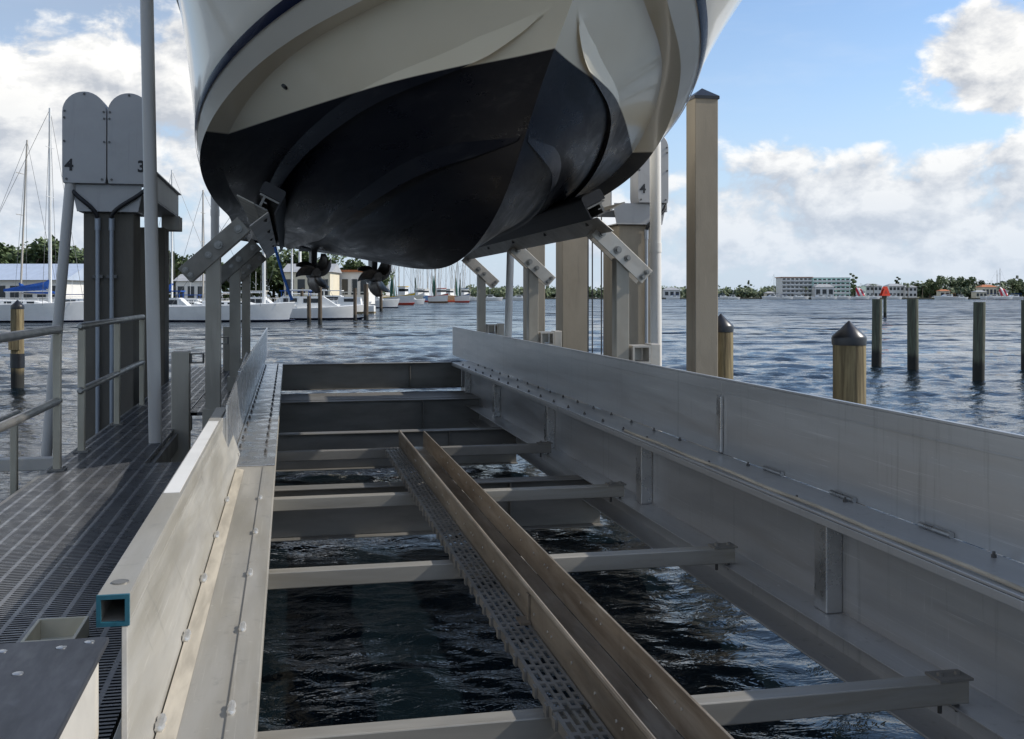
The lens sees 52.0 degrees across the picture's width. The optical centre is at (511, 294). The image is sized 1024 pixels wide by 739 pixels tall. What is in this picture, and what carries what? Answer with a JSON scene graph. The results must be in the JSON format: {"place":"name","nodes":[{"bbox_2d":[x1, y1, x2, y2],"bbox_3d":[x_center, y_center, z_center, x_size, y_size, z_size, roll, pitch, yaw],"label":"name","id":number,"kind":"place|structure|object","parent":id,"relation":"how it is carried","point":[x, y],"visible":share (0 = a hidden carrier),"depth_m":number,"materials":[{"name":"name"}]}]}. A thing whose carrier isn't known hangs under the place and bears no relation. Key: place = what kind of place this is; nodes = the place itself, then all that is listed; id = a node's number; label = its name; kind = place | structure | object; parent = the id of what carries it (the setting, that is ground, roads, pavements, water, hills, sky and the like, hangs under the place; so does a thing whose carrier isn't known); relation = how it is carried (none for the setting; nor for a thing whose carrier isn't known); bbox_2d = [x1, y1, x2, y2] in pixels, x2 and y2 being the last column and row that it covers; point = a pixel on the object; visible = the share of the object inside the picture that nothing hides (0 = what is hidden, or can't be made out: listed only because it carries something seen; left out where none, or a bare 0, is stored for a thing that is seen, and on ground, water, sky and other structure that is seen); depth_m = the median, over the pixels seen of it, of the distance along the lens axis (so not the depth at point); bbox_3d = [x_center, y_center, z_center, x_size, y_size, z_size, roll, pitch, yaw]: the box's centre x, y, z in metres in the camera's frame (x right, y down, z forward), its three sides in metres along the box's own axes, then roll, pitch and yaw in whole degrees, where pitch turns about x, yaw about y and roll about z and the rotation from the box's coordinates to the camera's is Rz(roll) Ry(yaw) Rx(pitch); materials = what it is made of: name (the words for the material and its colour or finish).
{"place":"outdoors","nodes":[
{"label":"outdoors","id":0,"kind":"place"},
{"bbox_2d":[0,295,1023,738],"bbox_3d":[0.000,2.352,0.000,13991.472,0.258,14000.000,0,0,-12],"label":"water","id":1,"kind":"structure","parent":0,"point":[372,653],"depth_m":9.56,"materials":[{"name":"blue liquid"}]},
{"bbox_2d":[8,300,24,387],"bbox_3d":[-12.242,1.984,25.985,0.336,3.733,0.360,0,0,-12],"label":"wood pile","id":2,"kind":"object","parent":1,"relation":"in","point":[17,354],"visible":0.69,"depth_m":25.87,"materials":[{"name":"wood"}]},
{"bbox_2d":[0,140,55,301],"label":"sailing boat","id":3,"kind":"object","parent":1,"relation":"on","point":[22,246],"visible":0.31,"depth_m":103.92,"materials":[{"name":"white"}]},
{"bbox_2d":[0,456,64,471],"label":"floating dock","id":4,"kind":"object","parent":1,"relation":"on","point":[35,463],"depth_m":11.88,"materials":[{"name":"metal"}]},
{"bbox_2d":[0,108,83,322],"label":"sailing boat","id":5,"kind":"object","parent":1,"relation":"on","point":[38,311],"visible":0.79,"depth_m":90.70,"materials":[{"name":"white"}]},
{"bbox_2d":[39,183,75,474],"bbox_3d":[-5.502,0.955,12.600,0.543,4.801,0.123,0,0,0],"label":"guide pole","id":6,"kind":"object","parent":1,"relation":"in","point":[61,278],"visible":0.6,"depth_m":12.55,"materials":[{"name":"grey plastic"}]},
{"bbox_2d":[66,294,83,301],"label":"motor boat","id":7,"kind":"object","parent":1,"relation":"on","point":[68,300],"visible":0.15,"depth_m":119.22,"materials":[{"name":"white plastic"}]},
{"bbox_2d":[0,367,230,738],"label":"walkway","id":8,"kind":"structure","parent":1,"relation":"in","point":[68,534],"depth_m":6.04,"materials":[{"name":"metal"}]},
{"bbox_2d":[0,410,20,495],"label":"railing","id":9,"kind":"object","parent":8,"relation":"on","point":[14,459],"visible":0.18,"depth_m":8.79,"materials":[{"name":"metal"}]},
{"bbox_2d":[0,325,66,471],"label":"railing","id":10,"kind":"object","parent":8,"relation":"on","point":[55,403],"visible":1,"depth_m":7.88,"materials":[{"name":"metal"}]},
{"bbox_2d":[0,637,108,738],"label":"dock box","id":11,"kind":"object","parent":8,"relation":"on","point":[49,689],"visible":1,"depth_m":2.39,"materials":[{"name":"metal"}]},
{"bbox_2d":[21,616,88,641],"bbox_3d":[-1.703,1.282,3.921,0.185,0.074,0.280,0,0,-12],"label":"deck tray","id":12,"kind":"object","parent":8,"relation":"on","point":[60,628],"visible":0.66,"depth_m":4.04,"materials":[{"name":"metal"}]},
{"bbox_2d":[72,314,147,452],"bbox_3d":[-4.015,0.775,10.672,0.120,1.090,3.890,0,0,-12],"label":"railing","id":13,"kind":"object","parent":8,"relation":"on","point":[82,387],"visible":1,"depth_m":10.29,"materials":[{"name":"metal"}]},
{"bbox_2d":[171,182,285,461],"bbox_3d":[-3.667,0.503,14.445,1.105,3.195,9.025,0,0,-12],"label":"boat bunk","id":14,"kind":"object","parent":8,"relation":"attached to","point":[266,216],"visible":0.88,"depth_m":10.44,"materials":[{"name":"grey metal"}]},
{"bbox_2d":[274,247,292,299],"bbox_3d":[-2.568,-0.241,11.800,0.221,0.605,0.031,0,0,0],"label":"rope","id":15,"kind":"object","parent":14,"relation":"hanging from","point":[282,273],"visible":1,"depth_m":11.79,"materials":[{"name":"blue"}]},
{"bbox_2d":[62,91,181,444],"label":"lift tower","id":16,"kind":"structure","parent":1,"relation":"in","point":[102,155],"depth_m":12.71,"materials":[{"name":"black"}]},
{"bbox_2d":[140,0,162,462],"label":"guide pole","id":17,"kind":"object","parent":1,"relation":"in","point":[151,221],"visible":0.56,"depth_m":9.35,"materials":[{"name":"grey plastic"}]},
{"bbox_2d":[169,291,190,305],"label":"motor boat","id":18,"kind":"object","parent":1,"relation":"on","point":[179,301],"visible":0.12,"depth_m":99.34,"materials":[{"name":"white"}]},
{"bbox_2d":[176,282,201,301],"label":"motor boat","id":19,"kind":"object","parent":1,"relation":"on","point":[190,300],"visible":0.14,"depth_m":120.58,"materials":[{"name":"white plastic"}]},
{"bbox_2d":[159,170,222,304],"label":"sailing boat","id":20,"kind":"object","parent":1,"relation":"on","point":[171,285],"visible":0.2,"depth_m":107.93,"materials":[{"name":"white"}]},
{"bbox_2d":[174,190,251,302],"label":"sailing boat","id":21,"kind":"object","parent":1,"relation":"on","point":[202,236],"visible":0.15,"depth_m":117.94,"materials":[{"name":"white"}]},
{"bbox_2d":[210,196,219,238],"bbox_3d":[-5.374,0.363,19.000,0.161,5.974,0.161,0,0,-12],"label":"guide pole","id":22,"kind":"object","parent":1,"relation":"in","point":[214,212],"visible":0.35,"depth_m":18.93,"materials":[{"name":"grey plastic"}]},
{"bbox_2d":[169,219,294,321],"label":"sailing boat","id":23,"kind":"object","parent":1,"relation":"on","point":[263,311],"visible":0.48,"depth_m":92.10,"materials":[{"name":"white"}]},
{"bbox_2d":[241,291,295,307],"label":"motor boat","id":24,"kind":"object","parent":1,"relation":"on","point":[256,301],"visible":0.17,"depth_m":111.28,"materials":[{"name":"white plastic"}]},
{"bbox_2d":[274,290,308,307],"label":"motor boat","id":25,"kind":"object","parent":1,"relation":"on","point":[281,299],"visible":0.1,"depth_m":117.23,"materials":[{"name":"blue paint"}]},
{"bbox_2d":[266,249,339,305],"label":"sailing boat","id":26,"kind":"object","parent":1,"relation":"on","point":[292,278],"visible":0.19,"depth_m":121.94,"materials":[{"name":"white"}]},
{"bbox_2d":[307,296,310,323],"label":"wood pile","id":27,"kind":"object","parent":1,"relation":"in","point":[308,309],"visible":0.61,"depth_m":85.86,"materials":[{"name":"wood"}]},
{"bbox_2d":[318,287,321,323],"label":"wood pile","id":28,"kind":"object","parent":1,"relation":"in","point":[320,307],"visible":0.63,"depth_m":83.85,"materials":[{"name":"wood"}]},
{"bbox_2d":[288,289,363,319],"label":"motor boat","id":29,"kind":"object","parent":1,"relation":"on","point":[331,310],"visible":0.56,"depth_m":99.14,"materials":[{"name":"white"}]},
{"bbox_2d":[316,290,371,304],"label":"motor boat","id":30,"kind":"object","parent":1,"relation":"on","point":[331,298],"visible":0.16,"depth_m":139.12,"materials":[{"name":"red paint"}]},
{"bbox_2d":[334,292,375,311],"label":"motor boat","id":31,"kind":"object","parent":1,"relation":"on","point":[343,301],"visible":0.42,"depth_m":127.23,"materials":[{"name":"white plastic"}]},
{"bbox_2d":[353,288,356,319],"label":"wood pile","id":32,"kind":"object","parent":1,"relation":"in","point":[354,303],"visible":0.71,"depth_m":96.87,"materials":[{"name":"wood"}]},
{"bbox_2d":[364,284,368,319],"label":"wood pile","id":33,"kind":"object","parent":1,"relation":"in","point":[366,315],"visible":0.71,"depth_m":98.80,"materials":[{"name":"wood"}]},
{"bbox_2d":[379,290,382,310],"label":"wood pile","id":34,"kind":"object","parent":1,"relation":"in","point":[380,303],"visible":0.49,"depth_m":149.86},
{"bbox_2d":[371,296,399,307],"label":"motor boat","id":35,"kind":"object","parent":1,"relation":"on","point":[390,303],"visible":0.23,"depth_m":189.35,"materials":[{"name":"white"}]},
{"bbox_2d":[383,266,414,304],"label":"fishing trawler","id":36,"kind":"object","parent":1,"relation":"on","point":[404,297],"visible":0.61,"depth_m":248.83,"materials":[{"name":"white paint"}]},
{"bbox_2d":[412,268,423,298],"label":"fishing trawler","id":37,"kind":"object","parent":1,"relation":"on","point":[419,293],"visible":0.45,"depth_m":323.38,"materials":[{"name":"white paint"}]},
{"bbox_2d":[414,298,424,303],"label":"motor boat","id":38,"kind":"object","parent":1,"relation":"on","point":[418,301],"visible":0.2,"depth_m":269.49,"materials":[{"name":"white plastic"}]},
{"bbox_2d":[418,270,433,301],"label":"fishing trawler","id":39,"kind":"object","parent":1,"relation":"on","point":[426,294],"visible":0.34,"depth_m":350.44,"materials":[{"name":"blue paint"}]},
{"bbox_2d":[428,268,447,302],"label":"fishing trawler","id":40,"kind":"object","parent":1,"relation":"on","point":[440,295],"visible":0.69,"depth_m":310.66,"materials":[{"name":"metal"}]},
{"bbox_2d":[445,264,458,301],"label":"fishing trawler","id":41,"kind":"object","parent":1,"relation":"on","point":[451,296],"visible":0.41,"depth_m":359.02,"materials":[{"name":"metal"}]},
{"bbox_2d":[455,260,469,302],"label":"fishing trawler","id":42,"kind":"object","parent":1,"relation":"on","point":[463,296],"visible":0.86,"depth_m":329.15,"materials":[{"name":"white paint"}]},
{"bbox_2d":[486,294,502,300],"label":"motor boat","id":43,"kind":"object","parent":1,"relation":"on","point":[490,298],"visible":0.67,"depth_m":419.12,"materials":[{"name":"white plastic"}]},
{"bbox_2d":[504,252,513,374],"bbox_3d":[-0.078,1.206,16.400,0.241,4.290,0.115,0,0,0],"label":"guide pole","id":44,"kind":"object","parent":1,"relation":"in","point":[509,294],"visible":0.26,"depth_m":16.35,"materials":[{"name":"white plastic"}]},
{"bbox_2d":[513,296,522,300],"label":"motor boat","id":45,"kind":"object","parent":1,"relation":"on","point":[517,298],"visible":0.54,"depth_m":438.92,"materials":[{"name":"white"}]},
{"bbox_2d":[523,245,544,387],"bbox_3d":[0.503,0.975,24.000,0.420,6.750,0.420,0,0,-12],"label":"concrete pile","id":46,"kind":"object","parent":1,"relation":"in","point":[537,253],"visible":0.03,"depth_m":23.82,"materials":[{"name":"concrete"}]},
{"bbox_2d":[96,327,1023,738],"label":"lift platform","id":47,"kind":"structure","parent":1,"relation":"on","point":[918,627],"depth_m":5.88,"materials":[{"name":"metal"}]},
{"bbox_2d":[556,237,586,403],"bbox_3d":[1.120,1.624,19.600,0.500,5.451,0.500,0,0,-12],"label":"concrete pile","id":48,"kind":"object","parent":1,"relation":"in","point":[571,289],"depth_m":19.36,"materials":[{"name":"concrete"}]},
{"bbox_2d":[587,137,668,427],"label":"lift tower","id":49,"kind":"structure","parent":1,"relation":"in","point":[630,228],"depth_m":16.29,"materials":[{"name":"grey"}]},
{"bbox_2d":[649,142,661,431],"bbox_3d":[1.837,0.399,13.401,0.168,5.903,0.156,0,0,-12],"label":"guide pole","id":50,"kind":"object","parent":1,"relation":"in","point":[655,243],"visible":0.58,"depth_m":13.34,"materials":[{"name":"white plastic"}]},
{"bbox_2d":[686,88,719,451],"bbox_3d":[2.334,0.905,12.900,0.324,6.890,0.324,0,0,-12],"label":"concrete pile","id":51,"kind":"object","parent":1,"relation":"in","point":[702,231],"visible":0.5,"depth_m":12.76,"materials":[{"name":"concrete"}]},
{"bbox_2d":[718,314,733,457],"bbox_3d":[2.628,2.042,13.200,0.318,3.615,0.317,0,0,-12],"label":"wood pile","id":52,"kind":"object","parent":1,"relation":"in","point":[725,345],"visible":0.27,"depth_m":13.06,"materials":[{"name":"wood"}]},
{"bbox_2d":[762,295,779,298],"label":"motor boat","id":53,"kind":"object","parent":1,"relation":"on","point":[770,297],"visible":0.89,"depth_m":559.01,"materials":[{"name":"white"}]},
{"bbox_2d":[793,295,808,298],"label":"motor boat","id":54,"kind":"object","parent":1,"relation":"on","point":[800,297],"visible":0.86,"depth_m":579.01,"materials":[{"name":"white"}]},
{"bbox_2d":[811,290,826,298],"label":"motor boat","id":55,"kind":"object","parent":1,"relation":"on","point":[819,297],"visible":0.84,"depth_m":564.12,"materials":[{"name":"white"}]},
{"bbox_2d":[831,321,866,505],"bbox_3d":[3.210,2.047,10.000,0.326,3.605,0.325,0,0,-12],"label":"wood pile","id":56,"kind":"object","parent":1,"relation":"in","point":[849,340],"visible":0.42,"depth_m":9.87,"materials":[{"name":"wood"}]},
{"bbox_2d":[851,287,869,299],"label":"sailing boat","id":57,"kind":"object","parent":1,"relation":"on","point":[860,294],"visible":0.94,"depth_m":539.67,"materials":[{"name":"white"}]},
{"bbox_2d":[871,299,881,365],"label":"wood pile","id":58,"kind":"object","parent":1,"relation":"in","point":[876,357],"visible":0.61,"depth_m":35.06,"materials":[{"name":"wood"}]},
{"bbox_2d":[880,286,889,316],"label":"channel marker","id":59,"kind":"object","parent":1,"relation":"in","point":[884,293],"visible":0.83,"depth_m":111.87,"materials":[{"name":"red"}]},
{"bbox_2d":[887,290,901,298],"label":"motor boat","id":60,"kind":"object","parent":1,"relation":"on","point":[892,297],"visible":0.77,"depth_m":569.12,"materials":[{"name":"white"}]},
{"bbox_2d":[907,299,918,369],"bbox_3d":[12.413,1.987,32.502,0.349,3.726,0.346,0,0,-12],"label":"wood pile","id":61,"kind":"object","parent":1,"relation":"in","point":[912,336],"visible":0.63,"depth_m":32.36,"materials":[{"name":"wood"}]},
{"bbox_2d":[934,293,957,299],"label":"motor boat","id":62,"kind":"object","parent":1,"relation":"on","point":[947,297],"visible":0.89,"depth_m":518.79,"materials":[{"name":"white"}]},
{"bbox_2d":[972,302,985,379],"bbox_3d":[12.889,2.022,28.998,0.329,3.657,0.325,0,0,-12],"label":"wood pile","id":63,"kind":"object","parent":1,"relation":"in","point":[978,359],"visible":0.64,"depth_m":28.86,"materials":[{"name":"wood"}]},
{"bbox_2d":[993,269,1012,299],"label":"sailing boat","id":64,"kind":"object","parent":1,"relation":"on","point":[1003,293],"visible":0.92,"depth_m":529.66,"materials":[{"name":"white"}]},
{"bbox_2d":[1008,293,1023,299],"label":"motor boat","id":65,"kind":"object","parent":1,"relation":"on","point":[1016,297],"visible":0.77,"depth_m":543.87,"materials":[{"name":"white"}]},
{"bbox_2d":[1021,300,1023,368],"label":"wood pile","id":66,"kind":"object","parent":1,"relation":"in","point":[1022,334],"visible":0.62,"depth_m":32.95,"materials":[{"name":"wood"}]},
{"bbox_2d":[0,0,1023,294],"label":"sky","id":67,"kind":"structure","parent":0,"point":[878,142],"materials":[{"name":"blue"}]},
{"bbox_2d":[461,189,659,419],"bbox_3d":[0.266,0.503,15.292,1.000,3.195,9.040,0,0,-12],"label":"boat bunk","id":68,"kind":"object","parent":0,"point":[571,218],"visible":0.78,"depth_m":11.85,"materials":[{"name":"grey metal"}]},
{"bbox_2d":[176,0,741,296],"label":"motor yacht","id":69,"kind":"object","parent":68,"relation":"on","point":[421,134],"visible":0.91,"depth_m":9.02,"materials":[{"name":"white"}]},
{"bbox_2d":[503,297,979,298],"bbox_3d":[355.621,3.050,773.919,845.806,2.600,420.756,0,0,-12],"label":"shore","id":70,"kind":"structure","parent":0,"point":[761,298],"depth_m":605.30,"materials":[{"name":"plant"}]},
{"bbox_2d":[662,287,679,297],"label":"waterfront building","id":71,"kind":"structure","parent":70,"relation":"on","point":[668,291],"depth_m":610.00,"materials":[{"name":"white paint"}]},
{"bbox_2d":[465,279,1023,297],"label":"treeline","id":72,"kind":"object","parent":70,"relation":"on","point":[740,292],"visible":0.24,"depth_m":634.50,"materials":[{"name":"green plant"}]},
{"bbox_2d":[775,277,812,297],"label":"waterfront building","id":73,"kind":"structure","parent":70,"relation":"on","point":[791,286],"depth_m":604.94,"materials":[{"name":"white concrete"}]},
{"bbox_2d":[812,284,833,296],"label":"waterfront building","id":74,"kind":"structure","parent":70,"relation":"on","point":[827,289],"depth_m":596.00,"materials":[{"name":"white paint"}]},
{"bbox_2d":[811,277,850,296],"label":"waterfront building","id":75,"kind":"structure","parent":70,"relation":"on","point":[841,285],"depth_m":602.94,"materials":[{"name":"white concrete"}]},
{"bbox_2d":[849,273,858,296],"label":"pine tree","id":76,"kind":"object","parent":70,"relation":"on","point":[853,286],"visible":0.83,"depth_m":618.95,"materials":[{"name":"green plant"}]},
{"bbox_2d":[861,284,881,297],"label":"waterfront building","id":77,"kind":"structure","parent":70,"relation":"on","point":[868,290],"depth_m":604.00,"materials":[{"name":"paint"}]},
{"bbox_2d":[883,284,903,297],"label":"waterfront building","id":78,"kind":"structure","parent":70,"relation":"on","point":[898,290],"depth_m":606.00,"materials":[{"name":"white paint"}]},
{"bbox_2d":[904,285,916,297],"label":"waterfront building","id":79,"kind":"structure","parent":70,"relation":"on","point":[911,292],"depth_m":604.00,"materials":[{"name":"white paint"}]},
{"bbox_2d":[917,279,942,297],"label":"broadleaf tree","id":80,"kind":"object","parent":70,"relation":"on","point":[931,284],"visible":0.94,"depth_m":617.98,"materials":[{"name":"green plant"}]},
{"bbox_2d":[936,289,949,295],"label":"waterfront building","id":81,"kind":"structure","parent":70,"relation":"on","point":[940,292],"depth_m":588.50,"materials":[{"name":"paint"}]},
{"bbox_2d":[933,275,956,295],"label":"broadleaf tree","id":82,"kind":"object","parent":70,"relation":"on","point":[944,279],"visible":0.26,"depth_m":629.23,"materials":[{"name":"green plant"}]},
{"bbox_2d":[947,276,976,290],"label":"broadleaf tree","id":83,"kind":"object","parent":70,"relation":"on","point":[959,281],"visible":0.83,"depth_m":622.79,"materials":[{"name":"green plant"}]},
{"bbox_2d":[971,290,986,297],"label":"waterfront building","id":84,"kind":"structure","parent":70,"relation":"on","point":[977,293],"depth_m":586.00,"materials":[{"name":"beige concrete"}]},
{"bbox_2d":[976,285,996,295],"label":"waterfront building","id":85,"kind":"structure","parent":70,"relation":"on","point":[990,289],"depth_m":596.00,"materials":[{"name":"paint"}]},
{"bbox_2d":[1000,278,1023,296],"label":"broadleaf tree","id":86,"kind":"object","parent":70,"relation":"on","point":[1012,283],"visible":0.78,"depth_m":617.45,"materials":[{"name":"green plant"}]},
{"bbox_3d":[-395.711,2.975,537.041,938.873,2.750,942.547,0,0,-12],"label":"shore","id":87,"kind":"structure","parent":0,"visible":0},
{"bbox_2d":[0,241,43,263],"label":"broadleaf tree","id":88,"kind":"object","parent":87,"relation":"on","point":[32,257],"visible":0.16,"depth_m":187.20,"materials":[{"name":"green plant"}]},
{"bbox_2d":[0,235,71,263],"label":"broadleaf tree","id":89,"kind":"object","parent":87,"relation":"on","point":[8,257],"visible":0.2,"depth_m":186.38,"materials":[{"name":"green plant"}]},
{"bbox_2d":[0,264,83,301],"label":"waterfront building","id":90,"kind":"structure","parent":87,"relation":"on","point":[31,274],"depth_m":152.54,"materials":[{"name":"paint"}]},
{"bbox_2d":[28,239,83,263],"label":"broadleaf tree","id":91,"kind":"object","parent":87,"relation":"on","point":[72,258],"visible":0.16,"depth_m":188.05,"materials":[{"name":"green plant"}]},
{"bbox_2d":[169,259,183,297],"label":"broadleaf tree","id":92,"kind":"object","parent":87,"relation":"on","point":[178,262],"visible":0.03,"depth_m":191.80,"materials":[{"name":"green plant"}]},
{"bbox_2d":[169,250,204,296],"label":"broadleaf tree","id":93,"kind":"object","parent":87,"relation":"on","point":[176,271],"visible":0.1,"depth_m":188.05,"materials":[{"name":"green plant"}]},
{"bbox_2d":[173,274,204,300],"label":"waterfront building","id":94,"kind":"structure","parent":87,"relation":"on","point":[196,287],"depth_m":160.00,"materials":[{"name":"white paint"}]},
{"bbox_2d":[221,262,241,300],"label":"broadleaf tree","id":95,"kind":"object","parent":87,"relation":"on","point":[225,286],"visible":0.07,"depth_m":203.08,"materials":[{"name":"green plant"}]},
{"bbox_2d":[226,271,274,298],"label":"broadleaf tree","id":96,"kind":"object","parent":87,"relation":"on","point":[256,285],"visible":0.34,"depth_m":202.53,"materials":[{"name":"green plant"}]},
{"bbox_2d":[252,262,288,301],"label":"broadleaf tree","id":97,"kind":"object","parent":87,"relation":"on","point":[272,295],"visible":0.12,"depth_m":208.40,"materials":[{"name":"green plant"}]},
{"bbox_2d":[254,251,308,295],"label":"broadleaf tree","id":98,"kind":"object","parent":87,"relation":"on","point":[276,278],"visible":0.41,"depth_m":201.62,"materials":[{"name":"green plant"}]},
{"bbox_2d":[275,249,345,265],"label":"broadleaf tree","id":99,"kind":"object","parent":87,"relation":"on","point":[288,256],"visible":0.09,"depth_m":209.91,"materials":[{"name":"green plant"}]},
{"bbox_2d":[283,264,341,295],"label":"waterfront building","id":100,"kind":"structure","parent":87,"relation":"on","point":[331,277],"depth_m":165.00,"materials":[{"name":"beige paint"}]},
{"bbox_2d":[340,258,365,269],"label":"broadleaf tree","id":101,"kind":"object","parent":87,"relation":"on","point":[353,264],"visible":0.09,"depth_m":214.86,"materials":[{"name":"green plant"}]},
{"bbox_2d":[339,270,374,303],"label":"waterfront building","id":102,"kind":"structure","parent":87,"relation":"on","point":[348,281],"depth_m":175.00,"materials":[{"name":"white"}]},
{"bbox_2d":[382,271,394,294],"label":"broadleaf tree","id":103,"kind":"object","parent":87,"relation":"on","point":[386,281],"visible":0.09,"depth_m":227.96,"materials":[{"name":"green plant"}]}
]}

